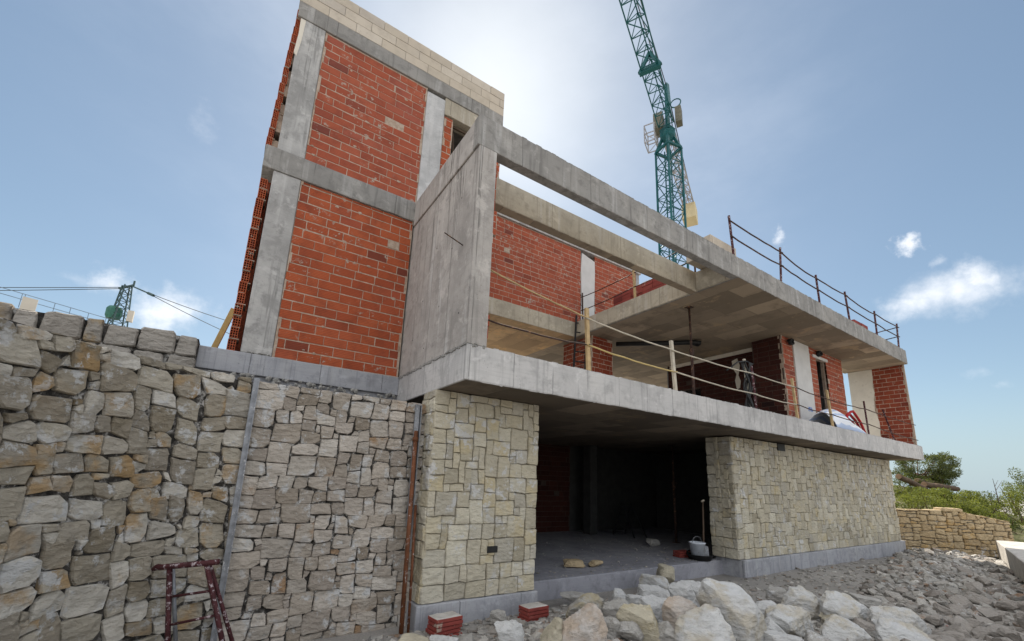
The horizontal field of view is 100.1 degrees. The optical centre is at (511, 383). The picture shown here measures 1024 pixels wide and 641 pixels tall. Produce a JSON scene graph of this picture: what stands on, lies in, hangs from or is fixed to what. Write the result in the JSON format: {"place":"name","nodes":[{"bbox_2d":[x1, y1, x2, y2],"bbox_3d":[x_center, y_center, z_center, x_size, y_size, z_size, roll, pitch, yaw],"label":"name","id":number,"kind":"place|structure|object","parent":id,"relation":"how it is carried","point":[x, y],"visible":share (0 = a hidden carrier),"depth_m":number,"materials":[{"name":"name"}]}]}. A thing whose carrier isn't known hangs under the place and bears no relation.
{"place":"outdoors","nodes":[
{"label":"outdoors","id":0,"kind":"place"},
{"bbox_2d":[0,0,1023,499],"label":"sky","id":1,"kind":"structure","parent":0,"point":[877,144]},
{"bbox_2d":[308,499,1023,640],"bbox_3d":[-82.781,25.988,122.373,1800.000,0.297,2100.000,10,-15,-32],"label":"ground","id":2,"kind":"structure","parent":0,"point":[752,583],"depth_m":7.93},
{"bbox_2d":[0,317,252,640],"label":"retaining wall","id":3,"kind":"structure","parent":2,"relation":"on","point":[118,474],"depth_m":3.51,"materials":[{"name":"stone"}]},
{"bbox_2d":[105,281,153,326],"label":"tower crane","id":4,"kind":"object","parent":2,"relation":"on","point":[113,312],"visible":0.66,"depth_m":41.43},
{"bbox_2d":[0,287,108,321],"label":"crane jib","id":5,"kind":"object","parent":4,"relation":"attached to","point":[52,302],"visible":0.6,"depth_m":31.31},
{"bbox_2d":[19,296,37,310],"bbox_3d":[-33.440,-5.452,29.658,0.029,0.984,0.736,-10,-17,43],"label":"blank board","id":6,"kind":"object","parent":5,"relation":"attached to","point":[27,303],"visible":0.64,"depth_m":29.65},
{"bbox_2d":[0,287,118,287],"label":"cable","id":7,"kind":"object","parent":4,"relation":"attached to","point":[60,287],"visible":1,"depth_m":40.65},
{"bbox_2d":[150,559,234,640],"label":"trestle","id":8,"kind":"object","parent":2,"relation":"on","point":[171,595],"visible":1,"depth_m":3.73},
{"bbox_2d":[210,378,259,640],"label":"upright batten","id":9,"kind":"object","parent":2,"relation":"on","point":[233,518],"visible":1,"depth_m":4.30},
{"bbox_2d":[217,381,425,640],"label":"infill rubble wall","id":10,"kind":"structure","parent":2,"relation":"on","point":[318,547],"depth_m":4.76,"materials":[{"name":"stone"}]},
{"bbox_2d":[399,431,417,634],"bbox_3d":[-1.181,1.701,5.048,0.129,2.306,0.330,7,-13,-20],"label":"rusty pole","id":11,"kind":"object","parent":2,"relation":"on","point":[407,550],"visible":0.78,"depth_m":4.98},
{"bbox_2d":[427,632,461,635],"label":"flat brick","id":12,"kind":"object","parent":2,"relation":"on","point":[458,633],"visible":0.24,"depth_m":4.70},
{"bbox_2d":[425,628,460,634],"bbox_3d":[-0.761,2.721,4.729,0.330,0.036,0.200,12,-16,-36],"label":"flat brick","id":13,"kind":"object","parent":12,"relation":"on","point":[431,632],"visible":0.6,"depth_m":4.65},
{"bbox_2d":[427,623,461,632],"bbox_3d":[-0.744,2.680,4.741,0.330,0.036,0.200,13,-17,-41],"label":"flat brick","id":14,"kind":"object","parent":13,"relation":"on","point":[434,629],"visible":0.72,"depth_m":4.65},
{"bbox_2d":[428,619,462,627],"bbox_3d":[-0.735,2.638,4.744,0.330,0.036,0.200,12,-16,-38],"label":"flat brick","id":15,"kind":"object","parent":14,"relation":"on","point":[445,624],"visible":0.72,"depth_m":4.66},
{"bbox_2d":[428,611,462,623],"bbox_3d":[-0.739,2.590,4.753,0.330,0.047,0.200,12,-16,-37],"label":"flat brick","id":16,"kind":"object","parent":15,"relation":"on","point":[444,617],"visible":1,"depth_m":4.70,"materials":[{"name":"brick"}]},
{"bbox_2d":[517,616,547,621],"bbox_3d":[0.257,2.938,5.369,0.330,0.036,0.200,12,-16,-37],"label":"flat brick","id":17,"kind":"object","parent":2,"relation":"on","point":[527,620],"visible":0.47,"depth_m":5.27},
{"bbox_2d":[519,612,548,619],"bbox_3d":[0.275,2.896,5.374,0.330,0.036,0.200,12,-16,-37],"label":"flat brick","id":18,"kind":"object","parent":17,"relation":"on","point":[534,616],"visible":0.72,"depth_m":5.29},
{"bbox_2d":[518,609,548,615],"bbox_3d":[0.272,2.853,5.380,0.330,0.036,0.200,11,-15,-35],"label":"flat brick","id":19,"kind":"object","parent":18,"relation":"on","point":[533,612],"visible":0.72,"depth_m":5.30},
{"bbox_2d":[519,602,548,611],"bbox_3d":[0.274,2.805,5.387,0.330,0.047,0.200,11,-16,-35],"label":"flat brick","id":20,"kind":"object","parent":19,"relation":"on","point":[533,606],"visible":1,"depth_m":5.34,"materials":[{"name":"brick"}]},
{"bbox_2d":[540,617,562,640],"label":"boulder","id":21,"kind":"object","parent":2,"relation":"on","point":[552,630],"visible":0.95,"depth_m":4.36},
{"bbox_2d":[195,0,923,631],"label":"unfinished house","id":22,"kind":"structure","parent":2,"relation":"on","point":[395,220],"depth_m":7.51,"materials":[{"name":"concrete"}]},
{"bbox_2d":[406,404,421,551],"bbox_3d":[-1.235,1.151,5.348,0.086,1.800,0.062,10,-15,-32],"label":"upright batten","id":23,"kind":"object","parent":22,"relation":"attached to","point":[417,417],"visible":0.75,"depth_m":5.42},
{"bbox_2d":[563,559,584,567],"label":"stone","id":24,"kind":"object","parent":22,"relation":"on","point":[577,563],"visible":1,"depth_m":7.40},
{"bbox_2d":[573,315,585,369],"bbox_3d":[1.922,-0.497,12.152,0.366,3.382,1.197,-1,-13,16],"label":"ladder","id":25,"kind":"object","parent":22,"relation":"on","point":[575,351],"visible":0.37,"depth_m":12.38,"materials":[{"name":"black metal"}]},
{"bbox_2d":[536,538,715,579],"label":"floor crumbs","id":26,"kind":"object","parent":22,"relation":"on","point":[609,556],"visible":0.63,"depth_m":8.49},
{"bbox_2d":[580,252,695,318],"bbox_3d":[3.127,-2.621,11.399,0.171,0.902,3.847,10,-15,-32],"label":"guard rail","id":27,"kind":"object","parent":22,"relation":"on","point":[634,282],"visible":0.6,"depth_m":11.37,"materials":[{"name":"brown wood"}]},
{"bbox_2d":[613,279,666,305],"bbox_3d":[4.320,-2.261,11.931,2.108,0.514,2.047,10,-15,-32],"label":"brick pallet","id":28,"kind":"object","parent":22,"relation":"on","point":[648,286],"visible":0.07,"depth_m":11.47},
{"bbox_2d":[670,445,679,542],"bbox_3d":[4.357,2.939,11.519,0.180,2.548,0.160,10,-15,-32],"label":"steel prop","id":29,"kind":"object","parent":22,"relation":"on","point":[674,507],"visible":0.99,"depth_m":11.46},
{"bbox_2d":[684,306,695,394],"bbox_3d":[4.252,-0.526,10.117,0.180,2.712,0.160,10,-15,-32],"label":"steel prop","id":30,"kind":"object","parent":22,"relation":"on","point":[691,351],"visible":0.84,"depth_m":10.13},
{"bbox_2d":[686,549,713,561],"bbox_3d":[3.845,3.523,8.769,0.524,0.159,0.536,10,-15,-32],"label":"rubber tub","id":31,"kind":"object","parent":22,"relation":"on","point":[700,558],"visible":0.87,"depth_m":8.58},
{"bbox_2d":[689,536,705,555],"bbox_3d":[3.788,3.353,8.756,0.324,0.445,0.324,10,-15,-32],"label":"bucket","id":32,"kind":"object","parent":31,"relation":"on","point":[697,548],"visible":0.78,"depth_m":8.65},
{"bbox_2d":[488,269,918,440],"bbox_3d":[6.304,0.277,9.528,15.982,1.074,0.073,10,-15,-32],"label":"guard rail","id":33,"kind":"object","parent":22,"relation":"on","point":[587,344],"visible":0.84,"depth_m":7.24,"materials":[{"name":"brown wood"}]},
{"bbox_2d":[701,500,708,555],"bbox_3d":[4.035,3.044,8.969,0.138,1.179,0.399,-6,-15,33],"label":"shovel","id":34,"kind":"object","parent":22,"relation":"on","point":[706,548],"visible":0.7,"depth_m":9.00,"materials":[{"name":"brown wood"}]},
{"bbox_2d":[726,359,753,407],"bbox_3d":[4.814,0.013,9.001,1.009,1.217,0.133,10,-15,-32],"label":"cable bundle","id":35,"kind":"object","parent":22,"relation":"on","point":[748,400],"visible":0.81,"depth_m":9.13,"materials":[{"name":"black plastic"}]},
{"bbox_2d":[728,215,899,346],"bbox_3d":[8.405,-2.244,12.375,10.254,1.007,1.592,10,-15,-32],"label":"guard rail","id":36,"kind":"object","parent":22,"relation":"on","point":[815,277],"visible":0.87,"depth_m":11.05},
{"bbox_2d":[809,409,866,433],"bbox_3d":[8.702,1.024,11.465,2.048,0.620,0.700,10,-15,-32],"label":"striped tarp","id":37,"kind":"object","parent":22,"relation":"on","point":[821,418],"visible":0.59,"depth_m":11.18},
{"bbox_2d":[845,410,865,432],"bbox_3d":[9.494,1.102,11.946,1.504,0.656,0.270,10,-15,-32],"label":"red hose","id":38,"kind":"object","parent":37,"relation":"on","point":[848,414],"visible":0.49,"depth_m":11.97,"materials":[{"name":"plastic"}]},
{"bbox_2d":[565,592,603,618],"bbox_3d":[0.890,2.869,5.333,0.506,0.454,0.269,7,-13,-20],"label":"boulder","id":39,"kind":"object","parent":2,"relation":"on","point":[581,601],"visible":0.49,"depth_m":5.31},
{"bbox_2d":[562,603,607,640],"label":"boulder","id":40,"kind":"object","parent":2,"relation":"on","point":[586,622],"visible":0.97,"depth_m":4.32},
{"bbox_2d":[612,588,625,599],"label":"boulder","id":41,"kind":"object","parent":2,"relation":"on","point":[618,592],"visible":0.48,"depth_m":5.89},
{"bbox_2d":[616,603,659,640],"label":"boulder","id":42,"kind":"object","parent":2,"relation":"on","point":[643,617],"visible":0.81,"depth_m":4.50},
{"bbox_2d":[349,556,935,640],"bbox_3d":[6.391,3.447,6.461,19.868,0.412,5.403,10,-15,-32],"label":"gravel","id":43,"kind":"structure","parent":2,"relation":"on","point":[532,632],"depth_m":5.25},
{"bbox_2d":[398,633,428,640],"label":"boulder","id":44,"kind":"object","parent":43,"relation":"on","point":[410,637],"visible":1,"depth_m":4.20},
{"bbox_2d":[429,635,458,640],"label":"boulder","id":45,"kind":"object","parent":43,"relation":"on","point":[439,638],"visible":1,"depth_m":4.26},
{"bbox_2d":[489,609,506,622],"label":"boulder","id":46,"kind":"object","parent":43,"relation":"on","point":[497,615],"visible":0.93,"depth_m":4.99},
{"bbox_2d":[494,619,524,640],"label":"boulder","id":47,"kind":"object","parent":43,"relation":"on","point":[510,630],"visible":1,"depth_m":4.31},
{"bbox_2d":[560,591,584,601],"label":"boulder","id":48,"kind":"object","parent":43,"relation":"on","point":[572,596],"visible":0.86,"depth_m":6.00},
{"bbox_2d":[604,617,619,637],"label":"boulder","id":49,"kind":"object","parent":43,"relation":"on","point":[613,625],"visible":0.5,"depth_m":4.46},
{"bbox_2d":[602,597,628,618],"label":"boulder","id":50,"kind":"object","parent":43,"relation":"on","point":[610,608],"visible":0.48,"depth_m":5.23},
{"bbox_2d":[617,621,643,640],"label":"boulder","id":51,"kind":"object","parent":43,"relation":"on","point":[630,630],"visible":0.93,"depth_m":4.43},
{"bbox_2d":[626,594,640,604],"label":"boulder","id":52,"kind":"object","parent":43,"relation":"on","point":[632,598],"visible":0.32,"depth_m":5.51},
{"bbox_2d":[755,600,775,613],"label":"boulder","id":53,"kind":"object","parent":43,"relation":"on","point":[762,605],"visible":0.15,"depth_m":5.63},
{"bbox_2d":[764,616,786,633],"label":"boulder","id":54,"kind":"object","parent":43,"relation":"on","point":[771,624],"visible":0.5,"depth_m":4.77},
{"bbox_2d":[765,587,786,602],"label":"boulder","id":55,"kind":"object","parent":43,"relation":"on","point":[774,594],"visible":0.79,"depth_m":6.44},
{"bbox_2d":[763,630,803,640],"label":"boulder","id":56,"kind":"object","parent":43,"relation":"on","point":[771,635],"visible":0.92,"depth_m":4.49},
{"bbox_2d":[869,606,931,633],"bbox_3d":[4.643,2.891,5.108,0.702,0.392,0.328,3,-13,-2],"label":"boulder","id":57,"kind":"object","parent":43,"relation":"on","point":[908,615],"visible":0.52,"depth_m":5.11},
{"bbox_2d":[638,594,666,622],"bbox_3d":[1.768,2.858,5.296,0.390,0.434,0.292,10,-15,-32],"label":"boulder","id":58,"kind":"object","parent":2,"relation":"on","point":[655,603],"visible":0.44,"depth_m":5.23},
{"bbox_2d":[636,584,669,597],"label":"boulder","id":59,"kind":"object","parent":2,"relation":"on","point":[648,590],"visible":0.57,"depth_m":5.89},
{"bbox_2d":[639,573,668,589],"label":"boulder","id":60,"kind":"object","parent":2,"relation":"on","point":[658,580],"visible":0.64,"depth_m":6.96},
{"bbox_2d":[619,0,697,268],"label":"tower crane","id":61,"kind":"object","parent":2,"relation":"on","point":[664,130],"visible":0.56,"depth_m":23.30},
{"bbox_2d":[656,563,674,582],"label":"boulder","id":62,"kind":"object","parent":2,"relation":"on","point":[667,572],"visible":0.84,"depth_m":7.24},
{"bbox_2d":[658,621,674,640],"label":"boulder","id":63,"kind":"object","parent":2,"relation":"on","point":[666,630],"visible":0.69,"depth_m":4.40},
{"bbox_2d":[661,595,696,627],"bbox_3d":[1.967,2.711,4.800,0.526,0.562,0.280,2,-13,2],"label":"boulder","id":64,"kind":"object","parent":2,"relation":"on","point":[673,608],"visible":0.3,"depth_m":4.84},
{"bbox_2d":[667,581,698,606],"bbox_3d":[2.418,3.016,6.035,0.430,0.407,0.204,2,-13,1],"label":"boulder","id":65,"kind":"object","parent":2,"relation":"on","point":[683,589],"visible":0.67,"depth_m":6.01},
{"bbox_2d":[680,580,700,594],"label":"boulder","id":66,"kind":"object","parent":2,"relation":"on","point":[694,585],"visible":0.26,"depth_m":6.29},
{"bbox_2d":[674,604,735,640],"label":"boulder","id":67,"kind":"object","parent":2,"relation":"on","point":[705,622],"visible":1,"depth_m":4.31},
{"bbox_2d":[696,578,766,640],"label":"boulder","id":68,"kind":"object","parent":2,"relation":"on","point":[741,612],"visible":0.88,"depth_m":4.54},
{"bbox_2d":[764,604,814,639],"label":"boulder","id":69,"kind":"object","parent":2,"relation":"on","point":[792,620],"visible":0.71,"depth_m":4.95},
{"bbox_2d":[781,585,820,619],"bbox_3d":[3.906,3.043,5.733,0.589,0.583,0.298,2,-13,2],"label":"boulder","id":70,"kind":"object","parent":2,"relation":"on","point":[802,597],"visible":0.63,"depth_m":5.70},
{"bbox_2d":[818,590,868,623],"bbox_3d":[4.282,2.988,5.438,0.680,0.602,0.351,2,-13,1],"label":"boulder","id":71,"kind":"object","parent":2,"relation":"on","point":[847,606],"visible":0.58,"depth_m":5.43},
{"bbox_2d":[820,614,873,640],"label":"boulder","id":72,"kind":"object","parent":2,"relation":"on","point":[834,627],"visible":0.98,"depth_m":4.62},
{"bbox_2d":[875,617,934,640],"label":"boulder","id":73,"kind":"object","parent":2,"relation":"on","point":[890,629],"visible":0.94,"depth_m":4.64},
{"bbox_2d":[821,547,1023,640],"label":"coarse rubble","id":74,"kind":"object","parent":2,"relation":"on","point":[897,581],"visible":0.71,"depth_m":8.50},
{"bbox_2d":[804,629,832,640],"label":"boulder","id":75,"kind":"object","parent":74,"relation":"on","point":[810,635],"visible":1,"depth_m":4.50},
{"bbox_2d":[845,592,881,608],"bbox_3d":[4.965,3.122,6.082,0.314,0.256,0.391,10,-15,-32],"label":"boulder","id":76,"kind":"object","parent":74,"relation":"on","point":[867,601],"visible":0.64,"depth_m":6.01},
{"bbox_2d":[853,617,874,632],"bbox_3d":[4.216,2.934,5.113,0.244,0.151,0.183,20,20,23],"label":"rubble piece","id":77,"kind":"object","parent":74,"relation":"on","point":[867,626],"visible":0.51,"depth_m":5.09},
{"bbox_2d":[924,614,944,626],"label":"rubble piece","id":78,"kind":"object","parent":74,"relation":"on","point":[936,620],"visible":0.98,"depth_m":5.64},
{"bbox_2d":[932,603,953,615],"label":"rubble piece","id":79,"kind":"object","parent":74,"relation":"on","point":[941,609],"visible":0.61,"depth_m":6.42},
{"bbox_2d":[934,630,964,639],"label":"rubble piece","id":80,"kind":"object","parent":74,"relation":"on","point":[956,635],"visible":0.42,"depth_m":4.94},
{"bbox_2d":[945,603,966,615],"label":"rubble piece","id":81,"kind":"object","parent":74,"relation":"on","point":[957,608],"visible":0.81,"depth_m":6.38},
{"bbox_2d":[945,623,971,637],"bbox_3d":[5.241,2.935,5.017,0.222,0.184,0.296,-16,-41,-23],"label":"rubble piece","id":82,"kind":"object","parent":74,"relation":"on","point":[958,627],"visible":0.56,"depth_m":4.98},
{"bbox_2d":[947,615,972,634],"bbox_3d":[5.649,3.079,5.380,0.219,0.181,0.292,-7,19,-17],"label":"rubble piece","id":83,"kind":"object","parent":74,"relation":"on","point":[962,621],"visible":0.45,"depth_m":5.39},
{"bbox_2d":[948,594,972,608],"bbox_3d":[7.150,3.474,6.815,0.300,0.196,0.216,6,-13,-15],"label":"rubble piece","id":84,"kind":"object","parent":74,"relation":"on","point":[965,602],"visible":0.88,"depth_m":6.79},
{"bbox_2d":[965,618,988,627],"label":"rubble piece","id":85,"kind":"object","parent":74,"relation":"on","point":[973,623],"visible":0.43,"depth_m":5.30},
{"bbox_2d":[964,591,994,606],"bbox_3d":[7.666,3.574,7.022,0.248,0.205,0.330,38,-11,-21],"label":"rubble piece","id":86,"kind":"object","parent":74,"relation":"on","point":[975,598],"visible":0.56,"depth_m":6.98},
{"bbox_2d":[971,626,989,638],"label":"rubble piece","id":87,"kind":"object","parent":74,"relation":"on","point":[978,632],"visible":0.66,"depth_m":5.18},
{"bbox_2d":[974,576,992,586],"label":"rubble piece","id":88,"kind":"object","parent":74,"relation":"on","point":[985,582],"visible":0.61,"depth_m":8.46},
{"bbox_2d":[978,607,1001,621],"bbox_3d":[6.768,3.275,6.058,0.269,0.166,0.201,30,12,-6],"label":"rubble piece","id":89,"kind":"object","parent":74,"relation":"on","point":[991,614],"visible":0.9,"depth_m":6.00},
{"bbox_2d":[987,624,1009,637],"bbox_3d":[5.861,3.016,5.129,0.306,0.190,0.230,-13,-14,-42],"label":"rubble piece","id":90,"kind":"object","parent":74,"relation":"on","point":[993,628],"visible":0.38,"depth_m":5.14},
{"bbox_2d":[996,627,1013,636],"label":"rubble piece","id":91,"kind":"object","parent":74,"relation":"on","point":[1000,631],"visible":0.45,"depth_m":4.96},
{"bbox_2d":[995,599,1018,610],"bbox_3d":[7.736,3.477,6.705,0.292,0.181,0.219,-11,-37,5],"label":"rubble piece","id":92,"kind":"object","parent":74,"relation":"on","point":[1005,604],"visible":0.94,"depth_m":6.66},
{"bbox_2d":[1002,632,1023,640],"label":"rubble piece","id":93,"kind":"object","parent":74,"relation":"on","point":[1015,636],"visible":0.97,"depth_m":4.77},
{"bbox_2d":[896,507,1013,556],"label":"terrace wall","id":94,"kind":"structure","parent":2,"relation":"on","point":[945,528],"depth_m":13.86,"materials":[{"name":"stone"}]},
{"bbox_2d":[995,540,1023,584],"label":"kerb wall","id":95,"kind":"structure","parent":2,"relation":"on","point":[1011,554],"depth_m":10.83,"materials":[{"name":"concrete"}]},
{"bbox_2d":[686,234,735,269],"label":"beige block","id":96,"kind":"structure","parent":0,"point":[718,242],"depth_m":9.20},
{"bbox_2d":[892,485,1023,558],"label":"hillside","id":97,"kind":"structure","parent":0,"point":[1017,537],"depth_m":15.60,"materials":[{"name":"plant"}]},
{"bbox_2d":[893,485,926,508],"bbox_3d":[15.774,4.681,17.026,1.150,1.254,0.875,-10,-17,43],"label":"shrub","id":98,"kind":"object","parent":97,"relation":"on","point":[899,492],"visible":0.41,"depth_m":17.09,"materials":[{"name":"green plant"}]},
{"bbox_2d":[895,474,927,490],"bbox_3d":[16.715,4.163,17.899,1.915,0.678,0.227,8,-14,-22],"label":"log","id":99,"kind":"object","parent":97,"relation":"on","point":[900,477],"visible":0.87,"depth_m":17.70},
{"bbox_2d":[892,472,932,490],"bbox_3d":[17.892,4.420,19.201,1.475,0.965,1.432,-4,-14,25],"label":"shrub","id":100,"kind":"object","parent":97,"relation":"on","point":[908,475],"visible":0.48,"depth_m":19.36,"materials":[{"name":"green plant"}]},
{"bbox_2d":[894,486,930,508],"bbox_3d":[15.503,4.629,16.543,1.205,1.372,1.084,10,-15,-32],"label":"shrub","id":101,"kind":"object","parent":97,"relation":"on","point":[913,491],"visible":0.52,"depth_m":16.52,"materials":[{"name":"green plant"}]},
{"bbox_2d":[892,451,962,482],"bbox_3d":[19.326,4.306,19.985,2.589,2.236,2.911,-8,-16,39],"label":"pine tree","id":102,"kind":"object","parent":97,"relation":"on","point":[940,469],"visible":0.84,"depth_m":19.48,"materials":[{"name":"green plant"}]},
{"bbox_2d":[895,492,962,508],"bbox_3d":[15.253,4.671,15.690,1.584,1.339,1.816,10,-15,-32],"label":"shrub","id":103,"kind":"object","parent":97,"relation":"on","point":[923,500],"visible":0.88,"depth_m":15.67,"materials":[{"name":"green plant"}]},
{"bbox_2d":[903,486,956,508],"bbox_3d":[16.525,4.619,16.937,1.235,1.099,1.566,10,-15,-32],"label":"shrub","id":104,"kind":"object","parent":97,"relation":"on","point":[933,490],"visible":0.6,"depth_m":16.69,"materials":[{"name":"green plant"}]},
{"bbox_2d":[921,482,959,490],"bbox_3d":[18.520,4.457,18.499,2.171,0.351,0.229,6,-13,-17],"label":"log","id":105,"kind":"object","parent":97,"relation":"on","point":[935,485],"visible":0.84,"depth_m":18.34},
{"bbox_2d":[925,473,958,488],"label":"shrub","id":106,"kind":"object","parent":97,"relation":"on","point":[944,480],"visible":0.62,"depth_m":19.21,"materials":[{"name":"green plant"}]},
{"bbox_2d":[934,491,983,512],"bbox_3d":[16.705,4.680,16.166,1.338,1.201,1.419,7,-13,-20],"label":"shrub","id":107,"kind":"object","parent":97,"relation":"on","point":[967,501],"visible":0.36,"depth_m":16.02,"materials":[{"name":"green plant"}]},
{"bbox_2d":[936,489,988,504],"bbox_3d":[18.194,4.754,17.409,1.581,0.913,0.992,-3,-14,24],"label":"shrub","id":108,"kind":"object","parent":97,"relation":"on","point":[973,493],"visible":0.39,"depth_m":17.19,"materials":[{"name":"green plant"}]},
{"bbox_2d":[954,503,991,515],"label":"shrub","id":109,"kind":"object","parent":97,"relation":"on","point":[972,510],"visible":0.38,"depth_m":15.64,"materials":[{"name":"green plant"}]},
{"bbox_2d":[947,497,1002,518],"bbox_3d":[18.196,5.002,16.857,1.696,1.069,1.612,10,-15,-32],"label":"shrub","id":110,"kind":"object","parent":97,"relation":"on","point":[991,508],"visible":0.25,"depth_m":16.49,"materials":[{"name":"green plant"}]},
{"bbox_2d":[984,495,1022,513],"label":"shrub","id":111,"kind":"object","parent":97,"relation":"on","point":[1001,504],"visible":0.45,"depth_m":18.24,"materials":[{"name":"green plant"}]},
{"bbox_2d":[993,510,1023,532],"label":"shrub","id":112,"kind":"object","parent":97,"relation":"on","point":[1015,523],"visible":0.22,"depth_m":15.44,"materials":[{"name":"green plant"}]},
{"bbox_2d":[998,481,1023,515],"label":"shrub","id":113,"kind":"object","parent":97,"relation":"on","point":[1005,487],"visible":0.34,"depth_m":18.76,"materials":[{"name":"green plant"}]},
{"bbox_2d":[999,483,1023,523],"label":"shrub","id":114,"kind":"object","parent":97,"relation":"on","point":[1017,499],"visible":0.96,"depth_m":16.43,"materials":[{"name":"green plant"}]},
{"bbox_2d":[1008,466,1023,497],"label":"shrub","id":115,"kind":"object","parent":97,"relation":"on","point":[1021,478],"visible":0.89,"depth_m":18.07,"materials":[{"name":"green plant"}]},
{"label":"upper terrace ground","id":116,"kind":"structure","parent":0,"visible":0},
{"bbox_2d":[0,302,199,367],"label":"coping wall","id":117,"kind":"structure","parent":116,"relation":"on","point":[165,346],"depth_m":4.97,"materials":[{"name":"stone"}]},
{"bbox_2d":[211,308,233,347],"bbox_3d":[-4.926,-0.531,7.050,0.520,1.528,0.123,3,-13,-4],"label":"timber brace","id":118,"kind":"object","parent":116,"relation":"on","point":[222,330],"visible":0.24,"depth_m":7.10,"materials":[{"name":"brown wood"}]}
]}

